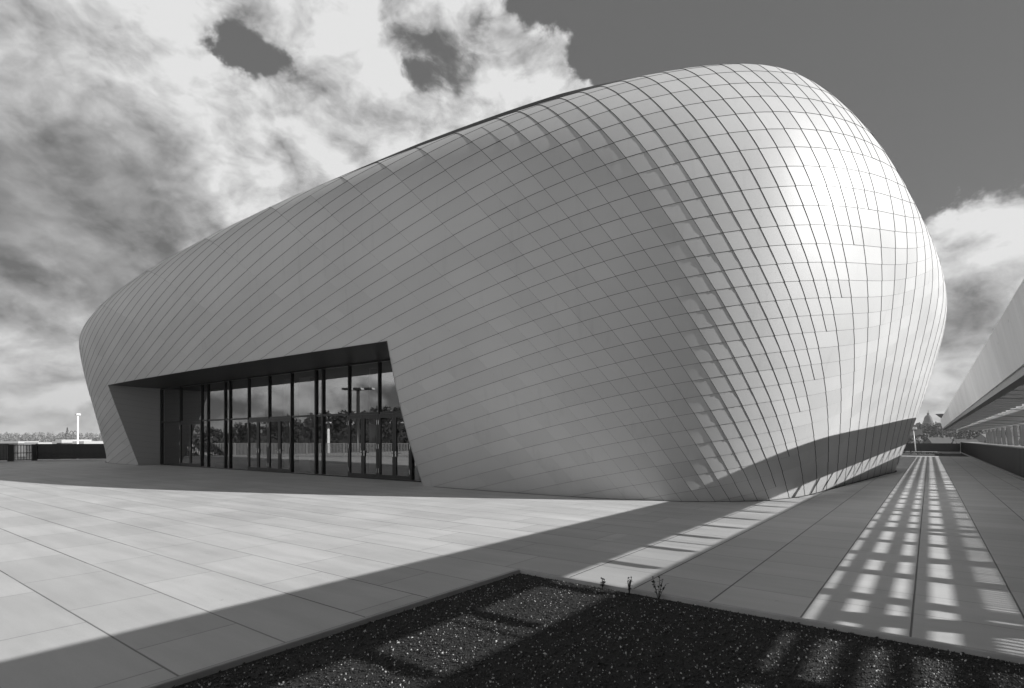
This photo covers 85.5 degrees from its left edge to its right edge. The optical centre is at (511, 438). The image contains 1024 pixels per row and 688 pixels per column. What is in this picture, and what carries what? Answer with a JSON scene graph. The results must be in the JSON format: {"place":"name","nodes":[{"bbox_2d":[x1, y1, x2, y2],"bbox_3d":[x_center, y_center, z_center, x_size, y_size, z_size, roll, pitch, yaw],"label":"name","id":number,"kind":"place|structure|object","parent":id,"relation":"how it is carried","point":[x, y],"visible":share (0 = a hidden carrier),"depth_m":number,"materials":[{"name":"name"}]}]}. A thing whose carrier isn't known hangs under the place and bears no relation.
{"place":"outdoors","nodes":[
{"label":"outdoors","id":0,"kind":"place"},
{"bbox_2d":[0,441,38,456],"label":"warehouse","id":1,"kind":"structure","parent":0,"point":[18,443],"depth_m":330.33,"materials":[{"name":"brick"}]},
{"bbox_2d":[24,442,51,457],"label":"warehouse","id":2,"kind":"structure","parent":0,"point":[27,443],"depth_m":300.00,"materials":[{"name":"brick"}]},
{"bbox_2d":[2,437,99,441],"bbox_3d":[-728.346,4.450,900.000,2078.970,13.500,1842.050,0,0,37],"label":"hill","id":3,"kind":"structure","parent":0,"point":[94,439],"depth_m":698.68,"materials":[{"name":"plant"}]},
{"bbox_2d":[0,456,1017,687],"bbox_3d":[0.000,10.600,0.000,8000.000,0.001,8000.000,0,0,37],"label":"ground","id":4,"kind":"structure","parent":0,"point":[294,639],"depth_m":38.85,"materials":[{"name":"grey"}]},
{"bbox_2d":[0,432,102,441],"bbox_3d":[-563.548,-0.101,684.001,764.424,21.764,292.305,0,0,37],"label":"wood","id":5,"kind":"object","parent":4,"relation":"on","point":[39,437],"visible":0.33,"depth_m":654.56,"materials":[{"name":"plant"}]},
{"bbox_2d":[55,440,91,443],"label":"warehouse","id":6,"kind":"structure","parent":4,"relation":"on","point":[63,441],"depth_m":206.91,"materials":[{"name":"brick"}]},
{"bbox_2d":[52,441,102,459],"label":"warehouse","id":7,"kind":"structure","parent":4,"relation":"on","point":[87,442],"depth_m":210.99,"materials":[{"name":"brick"}]},
{"bbox_2d":[75,414,80,443],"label":"lamp mast","id":8,"kind":"object","parent":4,"relation":"on","point":[77,428],"visible":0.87,"depth_m":87.70,"materials":[{"name":"white metal"}]},
{"bbox_2d":[0,456,1023,687],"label":"terrace paving","id":9,"kind":"structure","parent":0,"point":[112,575],"depth_m":7.66,"materials":[{"name":"concrete"}]},
{"bbox_2d":[0,444,8,460],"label":"picket fence","id":10,"kind":"object","parent":9,"relation":"on","point":[4,451],"visible":1,"depth_m":39.25,"materials":[{"name":"black metal"}]},
{"bbox_2d":[36,444,105,459],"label":"low wall","id":11,"kind":"structure","parent":9,"relation":"on","point":[70,451],"depth_m":41.83,"materials":[{"name":"black paint"}]},
{"bbox_2d":[9,444,35,460],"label":"gate","id":12,"kind":"structure","parent":11,"relation":"attached to","point":[12,452],"depth_m":40.35,"materials":[{"name":"black metal"}]},
{"bbox_2d":[106,462,896,501],"bbox_3d":[-5.435,1.596,36.990,50.663,0.001,26.530,0,0,37],"label":"drain channel","id":13,"kind":"object","parent":9,"relation":"on","point":[704,501],"visible":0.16,"depth_m":15.60,"materials":[{"name":"black metal"}]},
{"bbox_2d":[79,63,946,501],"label":"arena building","id":14,"kind":"structure","parent":9,"relation":"on","point":[713,283],"depth_m":15.02,"materials":[{"name":"metal"}]},
{"bbox_2d":[162,388,179,421],"label":"window pane","id":15,"kind":"structure","parent":14,"relation":"in","point":[170,397],"depth_m":33.38,"materials":[{"name":"clear glass"}]},
{"bbox_2d":[162,422,179,464],"label":"window pane","id":16,"kind":"structure","parent":14,"relation":"in","point":[170,431],"depth_m":33.38,"materials":[{"name":"clear glass"}]},
{"bbox_2d":[179,422,189,465],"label":"door","id":17,"kind":"structure","parent":14,"relation":"in","point":[184,427],"depth_m":32.14,"materials":[{"name":"glass"}]},
{"bbox_2d":[181,385,200,420],"label":"window pane","id":18,"kind":"structure","parent":14,"relation":"in","point":[190,395],"depth_m":31.78,"materials":[{"name":"clear glass"}]},
{"bbox_2d":[189,421,200,465],"bbox_3d":[-17.898,0.280,31.310,1.306,2.510,0.143,0,0,37],"label":"door","id":19,"kind":"structure","parent":14,"relation":"in","point":[195,427],"depth_m":31.37,"materials":[{"name":"glass"}]},
{"bbox_2d":[203,384,206,419],"label":"window pane","id":20,"kind":"structure","parent":14,"relation":"in","point":[204,385],"depth_m":30.77,"materials":[{"name":"clear glass"}]},
{"bbox_2d":[203,421,206,466],"label":"window pane","id":21,"kind":"structure","parent":14,"relation":"in","point":[204,422],"depth_m":30.74,"materials":[{"name":"clear glass"}]},
{"bbox_2d":[209,382,223,418],"label":"window pane","id":22,"kind":"structure","parent":14,"relation":"in","point":[216,390],"depth_m":29.97,"materials":[{"name":"clear glass"}]},
{"bbox_2d":[209,420,223,467],"label":"window pane","id":23,"kind":"structure","parent":14,"relation":"in","point":[216,428],"depth_m":29.97,"materials":[{"name":"clear glass"}]},
{"bbox_2d":[226,381,228,418],"label":"window pane","id":24,"kind":"structure","parent":14,"relation":"in","point":[227,383],"depth_m":29.24,"materials":[{"name":"clear glass"}]},
{"bbox_2d":[226,420,228,467],"label":"window pane","id":25,"kind":"structure","parent":14,"relation":"in","point":[227,421],"depth_m":29.24,"materials":[{"name":"clear glass"}]},
{"bbox_2d":[231,379,246,417],"label":"window pane","id":26,"kind":"structure","parent":14,"relation":"in","point":[238,387],"depth_m":28.48,"materials":[{"name":"clear glass"}]},
{"bbox_2d":[231,419,246,468],"label":"window pane","id":27,"kind":"structure","parent":14,"relation":"in","point":[238,427],"depth_m":28.48,"materials":[{"name":"clear glass"}]},
{"bbox_2d":[248,419,257,469],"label":"door","id":28,"kind":"structure","parent":14,"relation":"in","point":[252,423],"depth_m":27.56,"materials":[{"name":"glass"}]},
{"bbox_2d":[250,376,267,417],"label":"window pane","id":29,"kind":"structure","parent":14,"relation":"in","point":[258,386],"depth_m":27.31,"materials":[{"name":"clear glass"}]},
{"bbox_2d":[258,419,267,470],"bbox_3d":[-12.127,0.280,26.966,0.924,2.510,0.143,0,0,37],"label":"door","id":30,"kind":"structure","parent":14,"relation":"in","point":[262,423],"depth_m":26.99,"materials":[{"name":"glass"}]},
{"bbox_2d":[268,418,278,470],"bbox_3d":[-11.334,0.280,26.368,0.922,2.510,0.143,0,0,37],"label":"door","id":31,"kind":"structure","parent":14,"relation":"in","point":[273,424],"depth_m":26.40,"materials":[{"name":"glass"}]},
{"bbox_2d":[270,374,289,416],"label":"window pane","id":32,"kind":"structure","parent":14,"relation":"in","point":[279,384],"depth_m":26.17,"materials":[{"name":"clear glass"}]},
{"bbox_2d":[279,418,289,471],"bbox_3d":[-10.588,0.280,25.807,0.922,2.510,0.143,0,0,37],"label":"door","id":33,"kind":"structure","parent":14,"relation":"in","point":[284,423],"depth_m":25.88,"materials":[{"name":"glass"}]},
{"bbox_2d":[160,359,420,481],"bbox_3d":[-11.996,-0.750,26.975,24.183,4.696,0.170,0,0,37],"label":"window frame","id":34,"kind":"structure","parent":14,"relation":"in","point":[315,415],"depth_m":25.56,"materials":[{"name":"black metal"}]},
{"bbox_2d":[293,370,313,415],"label":"window pane","id":35,"kind":"structure","parent":14,"relation":"in","point":[303,382],"depth_m":25.03,"materials":[{"name":"clear glass"}]},
{"bbox_2d":[293,417,313,473],"label":"window pane","id":36,"kind":"structure","parent":14,"relation":"in","point":[303,427],"depth_m":25.03,"materials":[{"name":"clear glass"}]},
{"bbox_2d":[317,370,320,414],"label":"window pane","id":37,"kind":"structure","parent":14,"relation":"in","point":[318,371],"depth_m":24.31,"materials":[{"name":"clear glass"}]},
{"bbox_2d":[317,416,320,473],"label":"window pane","id":38,"kind":"structure","parent":14,"relation":"in","point":[318,418],"depth_m":24.29,"materials":[{"name":"clear glass"}]},
{"bbox_2d":[324,366,347,413],"label":"window pane","id":39,"kind":"structure","parent":14,"relation":"in","point":[335,379],"depth_m":23.56,"materials":[{"name":"clear glass"}]},
{"bbox_2d":[324,415,347,475],"label":"window pane","id":40,"kind":"structure","parent":14,"relation":"in","point":[335,427],"depth_m":23.56,"materials":[{"name":"clear glass"}]},
{"bbox_2d":[348,415,362,476],"bbox_3d":[-6.396,0.280,22.651,0.912,2.510,0.143,0,0,37],"label":"door","id":41,"kind":"structure","parent":14,"relation":"in","point":[355,422],"depth_m":22.67,"materials":[{"name":"clear glass"}]},
{"bbox_2d":[350,362,377,412],"label":"window pane","id":42,"kind":"structure","parent":14,"relation":"in","point":[363,377],"depth_m":22.43,"materials":[{"name":"clear glass"}]},
{"bbox_2d":[363,414,377,477],"bbox_3d":[-5.658,0.280,22.095,0.912,2.510,0.143,0,0,37],"label":"door","id":43,"kind":"structure","parent":14,"relation":"in","point":[370,421],"depth_m":22.13,"materials":[{"name":"clear glass"}]},
{"bbox_2d":[378,413,393,478],"bbox_3d":[-4.880,0.280,21.509,0.897,2.510,0.143,0,0,37],"label":"door","id":44,"kind":"structure","parent":14,"relation":"in","point":[385,422],"depth_m":21.56,"materials":[{"name":"clear glass"}]},
{"bbox_2d":[380,361,400,411],"label":"window pane","id":45,"kind":"structure","parent":14,"relation":"in","point":[389,401],"depth_m":21.59,"materials":[{"name":"clear glass"}]},
{"bbox_2d":[394,413,410,479],"bbox_3d":[-4.154,0.280,20.962,0.897,2.510,0.143,0,0,37],"label":"door","id":46,"kind":"structure","parent":14,"relation":"in","point":[402,449],"depth_m":21.04,"materials":[{"name":"clear glass"}]},
{"bbox_2d":[413,457,420,479],"label":"window pane","id":47,"kind":"structure","parent":14,"relation":"in","point":[416,476],"depth_m":20.64,"materials":[{"name":"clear glass"}]},
{"bbox_2d":[143,569,1023,687],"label":"kerb","id":48,"kind":"structure","parent":9,"relation":"on","point":[206,671],"depth_m":4.72,"materials":[{"name":"concrete"}]},
{"bbox_2d":[174,573,1023,687],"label":"gravel bed","id":49,"kind":"object","parent":9,"relation":"in","point":[589,666],"visible":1,"depth_m":4.21,"materials":[{"name":"black gravel"}]},
{"bbox_2d":[600,577,605,589],"bbox_3d":[0.991,1.577,6.038,0.086,0.138,0.099,0,0,-30],"label":"weed","id":50,"kind":"object","parent":49,"relation":"on","point":[602,583],"visible":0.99,"depth_m":6.03,"materials":[{"name":"grey plant"}]},
{"bbox_2d":[627,577,631,594],"bbox_3d":[1.236,1.535,5.803,0.079,0.223,0.147,0,0,27],"label":"weed","id":51,"kind":"object","parent":49,"relation":"on","point":[629,585],"visible":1,"depth_m":5.80,"materials":[{"name":"grey plant"}]},
{"bbox_2d":[651,576,668,599],"bbox_3d":[1.496,1.509,5.630,0.194,0.274,0.100,0,0,40],"label":"weed","id":52,"kind":"object","parent":49,"relation":"on","point":[659,594],"visible":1,"depth_m":5.63,"materials":[{"name":"black plant"}]},
{"bbox_2d":[904,443,959,451],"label":"end parapet","id":53,"kind":"structure","parent":9,"relation":"on","point":[943,447],"depth_m":68.39,"materials":[{"name":"grey concrete"}]},
{"bbox_2d":[903,451,960,453],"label":"kerb","id":54,"kind":"structure","parent":9,"relation":"on","point":[934,452],"depth_m":65.58,"materials":[{"name":"concrete"}]},
{"bbox_2d":[901,453,968,456],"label":"planting trench","id":55,"kind":"object","parent":9,"relation":"on","point":[938,454],"visible":0.14,"depth_m":60.80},
{"bbox_2d":[912,427,916,453],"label":"lamp mast","id":56,"kind":"object","parent":55,"relation":"on","point":[913,428],"visible":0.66,"depth_m":61.99,"materials":[{"name":"white metal"}]},
{"bbox_2d":[960,452,1023,480],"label":"paving border","id":57,"kind":"object","parent":9,"relation":"on","point":[1011,474],"visible":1,"depth_m":28.61,"materials":[{"name":"concrete"}]},
{"bbox_2d":[961,442,1023,477],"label":"walkway parapet","id":58,"kind":"structure","parent":9,"relation":"on","point":[1008,458],"depth_m":30.30,"materials":[{"name":"grey concrete"}]},
{"bbox_2d":[940,279,1023,445],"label":"walkway canopy","id":59,"kind":"object","parent":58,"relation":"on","point":[992,384],"visible":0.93,"depth_m":11.78,"materials":[{"name":"white metal"}]},
{"bbox_2d":[0,0,1023,436],"label":"sky","id":60,"kind":"structure","parent":0,"point":[134,133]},
{"bbox_3d":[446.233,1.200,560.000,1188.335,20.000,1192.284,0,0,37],"label":"town hill","id":61,"kind":"structure","parent":0,"visible":0},
{"bbox_2d":[907,428,922,442],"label":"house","id":62,"kind":"structure","parent":61,"relation":"on","point":[916,432],"depth_m":295.26,"materials":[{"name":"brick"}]},
{"bbox_2d":[922,412,933,427],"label":"domed church","id":63,"kind":"structure","parent":61,"relation":"on","point":[928,419],"depth_m":597.33,"materials":[{"name":"stone"}]},
{"bbox_2d":[923,436,951,442],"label":"house","id":64,"kind":"structure","parent":61,"relation":"on","point":[943,439],"depth_m":252.07,"materials":[{"name":"brick"}]},
{"bbox_2d":[907,422,1005,442],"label":"town wood","id":65,"kind":"object","parent":61,"relation":"on","point":[935,427],"visible":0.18,"depth_m":302.80,"materials":[{"name":"grey plant"}]},
{"bbox_2d":[951,437,977,444],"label":"house","id":66,"kind":"structure","parent":61,"relation":"on","point":[971,439],"depth_m":242.86,"materials":[{"name":"stone"}]},
{"bbox_2d":[974,434,985,442],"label":"house","id":67,"kind":"structure","parent":61,"relation":"on","point":[981,438],"depth_m":251.05,"materials":[{"name":"brick"}]},
{"bbox_2d":[993,435,1018,444],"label":"house","id":68,"kind":"structure","parent":61,"relation":"on","point":[1006,439],"depth_m":239.18,"materials":[{"name":"brick"}]}
]}

